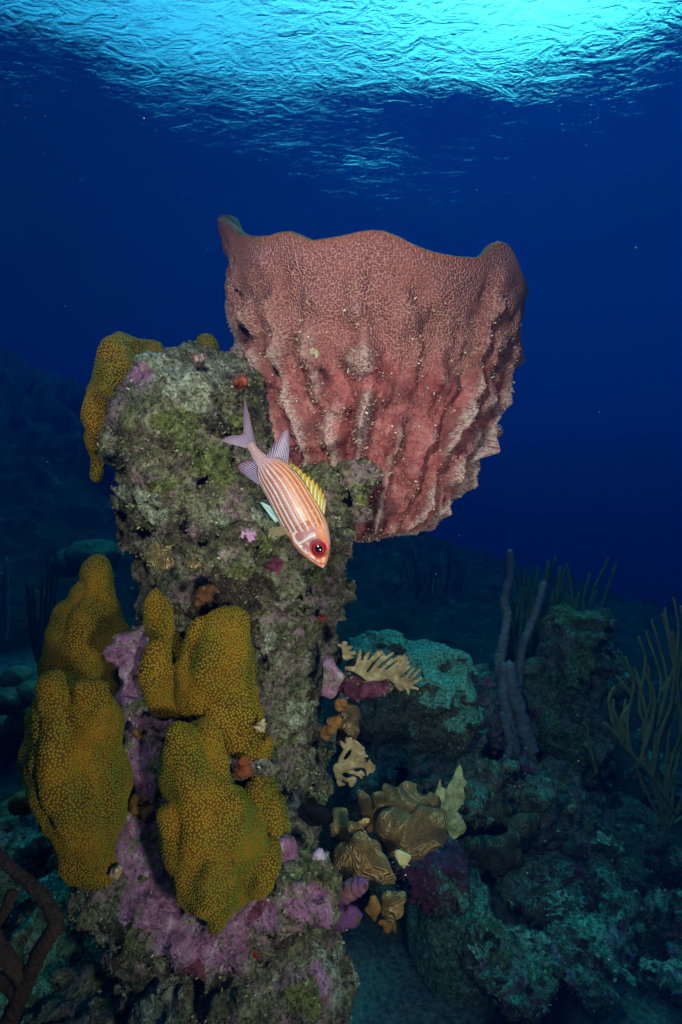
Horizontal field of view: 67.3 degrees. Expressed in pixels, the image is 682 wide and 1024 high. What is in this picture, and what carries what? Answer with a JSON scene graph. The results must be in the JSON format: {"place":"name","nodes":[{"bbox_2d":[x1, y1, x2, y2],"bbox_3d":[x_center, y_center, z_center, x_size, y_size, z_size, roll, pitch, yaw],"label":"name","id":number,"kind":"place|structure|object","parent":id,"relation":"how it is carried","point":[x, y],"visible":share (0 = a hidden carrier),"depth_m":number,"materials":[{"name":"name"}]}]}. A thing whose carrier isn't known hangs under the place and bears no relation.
{"place":"outdoors","nodes":[
{"label":"outdoors","id":0,"kind":"place"},
{"bbox_2d":[126,923,360,1023],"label":"boulder","id":1,"kind":"object","parent":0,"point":[311,976],"visible":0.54,"depth_m":0.84,"materials":[{"name":"stone"}]},
{"bbox_2d":[313,903,362,932],"bbox_3d":[-0.019,0.742,0.942,0.120,0.049,0.042,0,0,5],"label":"tube sponge","id":2,"kind":"object","parent":1,"relation":"on","point":[350,916],"visible":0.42,"depth_m":0.93},
{"bbox_2d":[338,876,367,904],"bbox_3d":[0.017,0.705,0.953,0.074,0.063,0.037,0,0,26],"label":"tube sponge","id":3,"kind":"object","parent":2,"relation":"on","point":[354,889],"visible":0.84,"depth_m":0.94},
{"bbox_2d":[221,397,329,567],"bbox_3d":[-0.118,-0.053,0.803,0.198,0.279,0.090,0,0,25],"label":"squirrelfish","id":4,"kind":"object","parent":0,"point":[294,496],"visible":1,"depth_m":0.80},
{"bbox_2d":[287,790,333,826],"bbox_3d":[-0.061,0.568,0.980,0.095,0.068,0.016,0,0,0],"label":"damselfish","id":5,"kind":"object","parent":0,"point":[312,812],"visible":1,"depth_m":0.98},
{"bbox_2d":[0,0,681,485],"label":"water","id":6,"kind":"structure","parent":0,"point":[112,208],"depth_m":8.99,"materials":[{"name":"liquid"}]},
{"bbox_2d":[0,345,681,1023],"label":"seabed","id":7,"kind":"structure","parent":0,"point":[54,497],"depth_m":4.53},
{"bbox_2d":[0,715,16,741],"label":"brain coral","id":8,"kind":"object","parent":7,"relation":"on","point":[5,736],"visible":0.3,"depth_m":1.74},
{"bbox_2d":[25,554,58,664],"bbox_3d":[-1.695,0.557,2.908,0.258,0.639,0.066,0,0,12],"label":"sea rod","id":9,"kind":"object","parent":7,"relation":"on","point":[35,632],"visible":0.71,"depth_m":2.89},
{"bbox_2d":[39,869,68,895],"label":"rubble stone","id":10,"kind":"object","parent":7,"relation":"on","point":[57,883],"visible":0.15,"depth_m":1.60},
{"bbox_2d":[0,890,31,910],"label":"rubble stone","id":11,"kind":"object","parent":10,"relation":"on","point":[24,894],"visible":0.06,"depth_m":1.52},
{"bbox_2d":[50,549,78,576],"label":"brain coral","id":12,"kind":"object","parent":7,"relation":"on","point":[63,568],"visible":0.49,"depth_m":3.70},
{"bbox_2d":[63,539,121,569],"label":"brain coral","id":13,"kind":"object","parent":7,"relation":"on","point":[77,554],"visible":0.69,"depth_m":3.48},
{"bbox_2d":[65,340,384,1013],"bbox_3d":[-0.244,0.597,1.153,0.656,1.941,0.712,0,0,0],"label":"reef rock","id":14,"kind":"object","parent":7,"relation":"on","point":[173,417],"visible":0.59,"depth_m":0.96,"materials":[{"name":"stone"}]},
{"bbox_2d":[0,849,64,1023],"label":"branching rope sponge","id":15,"kind":"object","parent":14,"relation":"attached to","point":[18,977],"visible":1,"depth_m":0.79},
{"bbox_2d":[16,669,132,890],"bbox_3d":[-0.455,0.464,0.876,0.162,0.415,0.188,0,0,-43],"label":"star coral","id":16,"kind":"object","parent":14,"relation":"on","point":[73,764],"visible":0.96,"depth_m":0.82},
{"bbox_2d":[28,949,130,1023],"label":"boulder","id":17,"kind":"object","parent":14,"relation":"on","point":[84,987],"visible":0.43,"depth_m":1.03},
{"bbox_2d":[0,886,93,1023],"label":"boulder","id":18,"kind":"object","parent":17,"relation":"on","point":[24,927],"visible":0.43,"depth_m":1.12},
{"bbox_2d":[0,786,57,902],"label":"boulder","id":19,"kind":"object","parent":18,"relation":"on","point":[29,849],"visible":0.37,"depth_m":1.13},
{"bbox_2d":[8,789,31,815],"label":"rock","id":20,"kind":"object","parent":19,"relation":"on","point":[17,804],"visible":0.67,"depth_m":1.08,"materials":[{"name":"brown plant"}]},
{"bbox_2d":[37,554,130,697],"bbox_3d":[-0.534,0.283,1.085,0.190,0.385,0.174,0,0,29],"label":"star coral","id":21,"kind":"object","parent":14,"relation":"on","point":[87,622],"visible":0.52,"depth_m":1.04},
{"bbox_2d":[108,864,122,879],"bbox_3d":[-0.369,0.594,0.841,0.021,0.033,0.028,0,0,0],"label":"worm tuft","id":22,"kind":"object","parent":14,"relation":"on","point":[116,872],"visible":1,"depth_m":0.83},
{"bbox_2d":[80,331,163,482],"bbox_3d":[-0.457,-0.230,1.087,0.169,0.334,0.163,0,0,-22],"label":"star coral","id":23,"kind":"object","parent":14,"relation":"on","point":[116,351],"visible":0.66,"depth_m":1.03},
{"bbox_2d":[128,792,147,815],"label":"brown sponge","id":24,"kind":"object","parent":14,"relation":"on","point":[137,803],"visible":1,"depth_m":0.88,"materials":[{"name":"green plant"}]},
{"bbox_2d":[139,804,152,821],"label":"brown sponge","id":25,"kind":"object","parent":14,"relation":"on","point":[146,812],"visible":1,"depth_m":0.88,"materials":[{"name":"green plant"}]},
{"bbox_2d":[146,542,175,570],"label":"lettuce coral","id":26,"kind":"object","parent":14,"relation":"on","point":[160,556],"visible":1,"depth_m":0.89},
{"bbox_2d":[143,587,182,663],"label":"star coral","id":27,"kind":"object","parent":14,"relation":"on","point":[158,616],"visible":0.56,"depth_m":0.98},
{"bbox_2d":[184,555,201,570],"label":"lettuce coral","id":28,"kind":"object","parent":14,"relation":"on","point":[192,563],"visible":1,"depth_m":0.90},
{"bbox_2d":[191,352,205,366],"bbox_3d":[-0.266,-0.283,0.957,0.026,0.025,0.035,0,0,-24],"label":"worm tuft","id":29,"kind":"object","parent":14,"relation":"on","point":[198,360],"visible":1,"depth_m":0.95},
{"bbox_2d":[138,606,273,761],"bbox_3d":[-0.247,0.321,0.946,0.248,0.293,0.124,0,0,0],"label":"star coral","id":30,"kind":"object","parent":14,"relation":"on","point":[211,672],"visible":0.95,"depth_m":0.91},
{"bbox_2d":[194,585,218,606],"bbox_3d":[-0.244,0.152,0.932,0.045,0.040,0.046,0,0,0],"label":"brown sponge","id":31,"kind":"object","parent":14,"relation":"on","point":[204,595],"visible":1,"depth_m":0.92},
{"bbox_2d":[195,333,219,349],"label":"star coral","id":32,"kind":"object","parent":14,"relation":"on","point":[204,339],"visible":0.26,"depth_m":1.14},
{"bbox_2d":[156,716,281,933],"bbox_3d":[-0.200,0.508,0.838,0.203,0.310,0.144,0,0,0],"label":"star coral","id":33,"kind":"object","parent":14,"relation":"on","point":[216,842],"visible":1,"depth_m":0.81},
{"bbox_2d":[232,375,247,390],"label":"red sponge","id":34,"kind":"object","parent":14,"relation":"attached to","point":[240,382],"visible":1,"depth_m":0.92},
{"bbox_2d":[233,755,253,779],"bbox_3d":[-0.169,0.448,0.904,0.040,0.042,0.031,0,0,0],"label":"orange sponge","id":35,"kind":"object","parent":14,"relation":"on","point":[243,769],"visible":1,"depth_m":0.89},
{"bbox_2d":[240,529,256,542],"bbox_3d":[-0.158,0.041,0.882,0.028,0.025,0.034,0,0,-7],"label":"crustose algae","id":36,"kind":"object","parent":14,"relation":"attached to","point":[248,535],"visible":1,"depth_m":0.87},
{"bbox_2d":[245,776,289,838],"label":"star coral","id":37,"kind":"object","parent":14,"relation":"on","point":[266,797],"visible":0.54,"depth_m":0.90},
{"bbox_2d":[278,834,297,861],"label":"coralline block","id":38,"kind":"structure","parent":14,"relation":"on","point":[289,845],"depth_m":0.88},
{"bbox_2d":[311,848,326,859],"bbox_3d":[-0.039,0.610,0.909,0.033,0.024,0.023,0,0,0],"label":"crustose algae","id":39,"kind":"object","parent":14,"relation":"on","point":[318,854],"visible":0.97,"depth_m":0.90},
{"bbox_2d":[320,725,335,740],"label":"orange sponge","id":40,"kind":"object","parent":14,"relation":"on","point":[327,732],"visible":1,"depth_m":0.99},
{"bbox_2d":[326,716,341,729],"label":"orange sponge","id":41,"kind":"object","parent":40,"relation":"on","point":[335,721],"visible":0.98,"depth_m":0.99},
{"bbox_2d":[334,697,347,711],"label":"orange sponge","id":42,"kind":"object","parent":41,"relation":"on","point":[341,703],"visible":1,"depth_m":0.99},
{"bbox_2d":[320,658,344,698],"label":"coralline block","id":43,"kind":"structure","parent":14,"relation":"attached to","point":[333,677],"depth_m":0.98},
{"bbox_2d":[330,807,349,845],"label":"plate coral","id":44,"kind":"object","parent":14,"relation":"attached to","point":[339,832],"visible":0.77,"depth_m":1.09},
{"bbox_2d":[337,641,355,659],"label":"fire coral","id":45,"kind":"object","parent":14,"relation":"attached to","point":[347,654],"visible":1,"depth_m":1.04},
{"bbox_2d":[336,703,360,744],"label":"plate coral","id":46,"kind":"object","parent":14,"relation":"attached to","point":[350,715],"visible":0.75,"depth_m":1.05},
{"bbox_2d":[332,737,375,786],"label":"fire coral","id":47,"kind":"object","parent":14,"relation":"attached to","point":[352,761],"visible":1,"depth_m":1.00},
{"bbox_2d":[347,818,369,833],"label":"plate coral","id":48,"kind":"object","parent":14,"relation":"attached to","point":[355,827],"visible":0.88,"depth_m":1.04},
{"bbox_2d":[332,831,396,884],"bbox_3d":[0.044,0.694,1.023,0.132,0.110,0.053,0,0,10],"label":"plate coral","id":49,"kind":"object","parent":14,"relation":"attached to","point":[360,853],"visible":0.85,"depth_m":1.01},
{"bbox_2d":[394,850,410,868],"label":"plate coral","id":50,"kind":"object","parent":49,"relation":"attached to","point":[403,858],"visible":1,"depth_m":1.04},
{"bbox_2d":[338,671,393,701],"bbox_3d":[0.044,0.368,1.095,0.134,0.053,0.114,0,0,24],"label":"sea sponge","id":51,"kind":"object","parent":14,"relation":"attached to","point":[355,686],"visible":0.66,"depth_m":1.05},
{"bbox_2d":[344,649,421,695],"bbox_3d":[0.089,0.336,1.072,0.166,0.102,0.014,0,0,-8],"label":"fire coral","id":52,"kind":"object","parent":51,"relation":"on","point":[394,672],"visible":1,"depth_m":1.07},
{"bbox_2d":[357,789,385,833],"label":"plate coral","id":53,"kind":"object","parent":14,"relation":"attached to","point":[372,807],"visible":0.56,"depth_m":1.19},
{"bbox_2d":[217,214,528,542],"bbox_3d":[0.074,-0.329,1.224,0.733,0.808,0.560,0,0,0],"label":"barrel sponge","id":54,"kind":"object","parent":14,"relation":"on","point":[420,392],"visible":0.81,"depth_m":1.03},
{"bbox_2d":[365,895,380,920],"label":"plate coral","id":55,"kind":"object","parent":14,"relation":"attached to","point":[373,909],"visible":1,"depth_m":0.95,"materials":[{"name":"brown plant"}]},
{"bbox_2d":[382,781,437,813],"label":"plate coral","id":56,"kind":"object","parent":14,"relation":"attached to","point":[407,797],"visible":0.58,"depth_m":1.20},
{"bbox_2d":[435,764,466,838],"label":"blade fire coral","id":57,"kind":"object","parent":56,"relation":"attached to","point":[452,796],"visible":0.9,"depth_m":1.22},
{"bbox_2d":[375,805,447,860],"bbox_3d":[0.160,0.724,1.156,0.166,0.110,0.086,0,0,0],"label":"plate coral","id":58,"kind":"object","parent":14,"relation":"attached to","point":[419,832],"visible":0.98,"depth_m":1.13},
{"bbox_2d":[346,805,361,820],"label":"rubble stone","id":59,"kind":"object","parent":7,"relation":"on","point":[355,817],"visible":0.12,"depth_m":1.96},
{"bbox_2d":[365,829,387,852],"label":"rubble stone","id":60,"kind":"object","parent":7,"relation":"on","point":[377,838],"visible":0.03,"depth_m":1.81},
{"bbox_2d":[329,728,525,840],"bbox_3d":[0.323,0.975,1.960,0.802,0.282,0.701,0,0,0],"label":"boulder","id":61,"kind":"object","parent":60,"relation":"on","point":[484,777],"visible":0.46,"depth_m":1.79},
{"bbox_2d":[334,629,486,757],"bbox_3d":[0.265,0.725,2.088,0.604,0.499,0.592,0,0,0],"label":"boulder","id":62,"kind":"object","parent":61,"relation":"on","point":[441,709],"visible":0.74,"depth_m":1.88,"materials":[{"name":"stone"}]},
{"bbox_2d":[485,792,511,826],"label":"dull plate coral","id":63,"kind":"object","parent":61,"relation":"on","point":[498,810],"visible":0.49,"depth_m":1.73},
{"bbox_2d":[370,883,400,904],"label":"rubble stone","id":64,"kind":"object","parent":7,"relation":"on","point":[383,889],"visible":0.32,"depth_m":1.62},
{"bbox_2d":[394,550,468,598],"bbox_3d":[0.873,0.779,4.913,0.736,0.830,0.369,0,0,0],"label":"sea rod","id":65,"kind":"object","parent":7,"relation":"on","point":[455,588],"visible":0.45,"depth_m":4.87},
{"bbox_2d":[454,835,485,878],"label":"rubble stone","id":66,"kind":"object","parent":7,"relation":"on","point":[477,865],"visible":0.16,"depth_m":1.70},
{"bbox_2d":[455,934,485,977],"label":"rubble stone","id":67,"kind":"object","parent":7,"relation":"on","point":[473,956],"visible":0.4,"depth_m":1.34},
{"bbox_2d":[456,936,504,991],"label":"rubble stone","id":68,"kind":"object","parent":7,"relation":"on","point":[461,947],"visible":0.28,"depth_m":1.38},
{"bbox_2d":[466,909,513,969],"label":"rubble stone","id":69,"kind":"object","parent":68,"relation":"on","point":[487,930],"visible":0.78,"depth_m":1.37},
{"bbox_2d":[473,663,506,760],"bbox_3d":[0.643,0.925,2.341,0.273,0.436,0.440,0,0,11],"label":"tube sponge","id":70,"kind":"object","parent":7,"relation":"on","point":[486,685],"visible":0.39,"depth_m":2.21},
{"bbox_2d":[472,965,509,1010],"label":"rubble stone","id":71,"kind":"object","parent":7,"relation":"on","point":[491,980],"visible":0.49,"depth_m":1.30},
{"bbox_2d":[502,923,552,958],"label":"rubble stone","id":72,"kind":"object","parent":7,"relation":"on","point":[521,938],"visible":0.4,"depth_m":1.38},
{"bbox_2d":[495,942,564,1023],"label":"rubble stone","id":73,"kind":"object","parent":7,"relation":"on","point":[526,994],"visible":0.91,"depth_m":1.26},
{"bbox_2d":[514,882,558,913],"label":"dull plate coral","id":74,"kind":"object","parent":7,"relation":"on","point":[543,889],"visible":0.29,"depth_m":1.59},
{"bbox_2d":[520,894,556,929],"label":"rubble stone","id":75,"kind":"object","parent":7,"relation":"on","point":[536,907],"visible":0.54,"depth_m":1.51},
{"bbox_2d":[533,888,585,927],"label":"rubble stone","id":76,"kind":"object","parent":75,"relation":"on","point":[567,902],"visible":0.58,"depth_m":1.51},
{"bbox_2d":[498,555,617,661],"bbox_3d":[1.090,0.649,2.598,0.594,0.846,0.268,0,0,-9],"label":"sea rod","id":77,"kind":"object","parent":7,"relation":"on","point":[518,622],"visible":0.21,"depth_m":2.54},
{"bbox_2d":[502,739,621,860],"bbox_3d":[0.800,1.105,1.951,0.479,0.420,0.535,0,0,0],"label":"boulder","id":78,"kind":"object","parent":7,"relation":"on","point":[559,800],"visible":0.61,"depth_m":1.83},
{"bbox_2d":[494,549,546,761],"bbox_3d":[0.746,0.615,2.170,0.357,0.915,0.165,0,0,-31],"label":"rope sponge","id":79,"kind":"object","parent":78,"relation":"on","point":[512,706],"visible":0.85,"depth_m":2.14},
{"bbox_2d":[502,812,539,840],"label":"dull plate coral","id":80,"kind":"object","parent":78,"relation":"on","point":[524,825],"visible":0.92,"depth_m":1.69},
{"bbox_2d":[561,831,590,860],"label":"dull plate coral","id":81,"kind":"object","parent":78,"relation":"on","point":[571,849],"visible":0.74,"depth_m":1.77},
{"bbox_2d":[583,722,597,773],"bbox_3d":[0.913,0.859,1.874,0.051,0.220,0.140,0,0,25],"label":"sea rod","id":82,"kind":"object","parent":78,"relation":"on","point":[587,744],"visible":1,"depth_m":1.88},
{"bbox_2d":[542,848,599,912],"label":"boulder","id":83,"kind":"object","parent":7,"relation":"on","point":[574,878],"visible":0.27,"depth_m":1.69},
{"bbox_2d":[522,852,565,889],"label":"rubble stone","id":84,"kind":"object","parent":83,"relation":"on","point":[539,869],"visible":0.47,"depth_m":1.66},
{"bbox_2d":[491,867,532,910],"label":"rubble stone","id":85,"kind":"object","parent":84,"relation":"on","point":[514,886],"visible":0.72,"depth_m":1.61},
{"bbox_2d":[478,830,524,874],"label":"rock","id":86,"kind":"object","parent":85,"relation":"on","point":[502,857],"visible":0.87,"depth_m":1.62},
{"bbox_2d":[513,601,641,791],"bbox_3d":[1.053,0.881,2.326,0.629,0.952,0.497,0,0,-39],"label":"rock head","id":87,"kind":"object","parent":7,"relation":"on","point":[575,666],"visible":0.73,"depth_m":2.19},
{"bbox_2d":[560,958,621,1017],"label":"rubble stone","id":88,"kind":"object","parent":7,"relation":"on","point":[595,992],"visible":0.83,"depth_m":1.28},
{"bbox_2d":[586,864,622,900],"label":"rubble stone","id":89,"kind":"object","parent":7,"relation":"on","point":[605,879],"visible":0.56,"depth_m":1.62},
{"bbox_2d":[587,827,627,864],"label":"rubble stone","id":90,"kind":"object","parent":7,"relation":"on","point":[611,848],"visible":0.55,"depth_m":1.75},
{"bbox_2d":[569,790,675,897],"bbox_3d":[1.000,1.302,1.882,0.471,0.404,0.513,0,0,0],"label":"boulder","id":91,"kind":"object","parent":7,"relation":"on","point":[643,864],"visible":0.37,"depth_m":1.79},
{"bbox_2d":[585,853,616,870],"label":"rubble stone","id":92,"kind":"object","parent":91,"relation":"on","point":[598,859],"visible":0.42,"depth_m":1.73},
{"bbox_2d":[597,908,669,982],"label":"rock","id":93,"kind":"object","parent":7,"relation":"on","point":[645,941],"visible":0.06,"depth_m":1.48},
{"bbox_2d":[598,887,644,926],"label":"rubble stone","id":94,"kind":"object","parent":93,"relation":"on","point":[616,900],"visible":0.61,"depth_m":1.53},
{"bbox_2d":[641,885,681,941],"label":"rubble stone","id":95,"kind":"object","parent":93,"relation":"on","point":[662,915],"visible":0.94,"depth_m":1.47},
{"bbox_2d":[662,940,681,957],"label":"rubble stone","id":96,"kind":"object","parent":93,"relation":"on","point":[673,949],"visible":0.82,"depth_m":1.41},
{"bbox_2d":[624,769,647,783],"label":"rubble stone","id":97,"kind":"object","parent":7,"relation":"on","point":[630,776],"visible":0.48,"depth_m":2.16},
{"bbox_2d":[637,823,673,844],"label":"rubble stone","id":98,"kind":"object","parent":7,"relation":"on","point":[669,838],"visible":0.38,"depth_m":1.83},
{"bbox_2d":[623,597,681,834],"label":"sea rod","id":99,"kind":"object","parent":98,"relation":"on","point":[666,821],"visible":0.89,"depth_m":1.84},
{"bbox_2d":[603,667,677,816],"bbox_3d":[1.037,0.812,1.801,0.295,0.514,0.107,0,0,-4],"label":"sea rod","id":100,"kind":"object","parent":99,"relation":"attached to","point":[620,734],"visible":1,"depth_m":1.79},
{"bbox_2d":[636,953,681,1012],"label":"rubble stone","id":101,"kind":"object","parent":7,"relation":"on","point":[663,980],"visible":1,"depth_m":1.31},
{"bbox_2d":[642,590,677,614],"bbox_3d":[3.401,1.105,5.490,0.362,0.560,0.187,0,0,0],"label":"sea rod","id":102,"kind":"object","parent":7,"relation":"on","point":[656,602],"visible":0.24,"depth_m":5.47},
{"bbox_2d":[668,846,681,881],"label":"rubble stone","id":103,"kind":"object","parent":7,"relation":"on","point":[675,857],"visible":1,"depth_m":1.71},
{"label":"brain coral","id":104,"kind":"object","parent":7,"relation":"on","visible":0},
{"bbox_2d":[0,685,25,714],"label":"brain coral","id":105,"kind":"object","parent":104,"relation":"on","point":[10,704],"visible":0.66,"depth_m":1.66},
{"bbox_2d":[0,665,32,687],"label":"brain coral","id":106,"kind":"object","parent":105,"relation":"on","point":[14,675],"visible":0.68,"depth_m":1.71},
{"bbox_2d":[15,679,35,707],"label":"brain coral","id":107,"kind":"object","parent":105,"relation":"attached to","point":[26,691],"visible":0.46,"depth_m":1.68},
{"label":"rubble stone","id":108,"kind":"object","parent":7,"relation":"on","visible":0},
{"bbox_2d":[12,872,54,908],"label":"rubble stone","id":109,"kind":"object","parent":108,"relation":"on","point":[45,880],"visible":0.12,"depth_m":1.60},
{"bbox_2d":[0,0,681,604],"label":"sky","id":110,"kind":"structure","parent":0,"point":[633,527],"materials":[{"name":"liquid"}]},
{"bbox_2d":[381,890,405,923],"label":"plate coral","id":111,"kind":"object","parent":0,"point":[390,900],"visible":1,"depth_m":0.97},
{"bbox_2d":[378,919,395,933],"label":"plate coral","id":112,"kind":"object","parent":111,"relation":"hanging from","point":[386,926],"visible":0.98,"depth_m":0.98,"materials":[{"name":"brown plant"}]},
{"bbox_2d":[394,758,408,786],"bbox_3d":[0.201,0.893,1.750,0.061,0.112,0.018,0,0,0],"label":"damselfish","id":113,"kind":"object","parent":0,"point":[401,777],"visible":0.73,"depth_m":1.75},
{"bbox_2d":[542,916,611,998],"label":"rock","id":114,"kind":"object","parent":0,"point":[563,947],"visible":0.46,"depth_m":1.36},
{"bbox_2d":[559,964,596,991],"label":"rubble stone","id":115,"kind":"object","parent":114,"relation":"on","point":[587,970],"visible":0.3,"depth_m":1.31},
{"bbox_2d":[560,906,640,990],"bbox_3d":[0.707,1.187,1.423,0.219,0.123,0.253,0,0,28],"label":"rubble stone","id":116,"kind":"object","parent":115,"relation":"on","point":[613,936],"visible":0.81,"depth_m":1.38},
{"bbox_2d":[633,725,657,747],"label":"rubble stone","id":117,"kind":"object","parent":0,"point":[639,737],"visible":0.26,"depth_m":2.39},
{"bbox_2d":[628,753,681,805],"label":"rock","id":118,"kind":"object","parent":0,"point":[677,781],"visible":0.45,"depth_m":2.09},
{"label":"boulder","id":119,"kind":"object","parent":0,"visible":0},
{"bbox_2d":[402,867,495,1008],"bbox_3d":[0.338,1.258,1.533,0.303,0.350,0.347,0,0,0],"label":"boulder","id":120,"kind":"object","parent":119,"relation":"on","point":[439,969],"visible":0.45,"depth_m":1.42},
{"bbox_2d":[386,834,471,931],"bbox_3d":[0.248,1.005,1.462,0.235,0.191,0.296,0,0,0],"label":"boulder","id":121,"kind":"object","parent":120,"relation":"on","point":[438,879],"visible":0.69,"depth_m":1.37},
{"bbox_2d":[462,835,492,859],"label":"dull plate coral","id":122,"kind":"object","parent":120,"relation":"on","point":[477,847],"visible":0.99,"depth_m":1.60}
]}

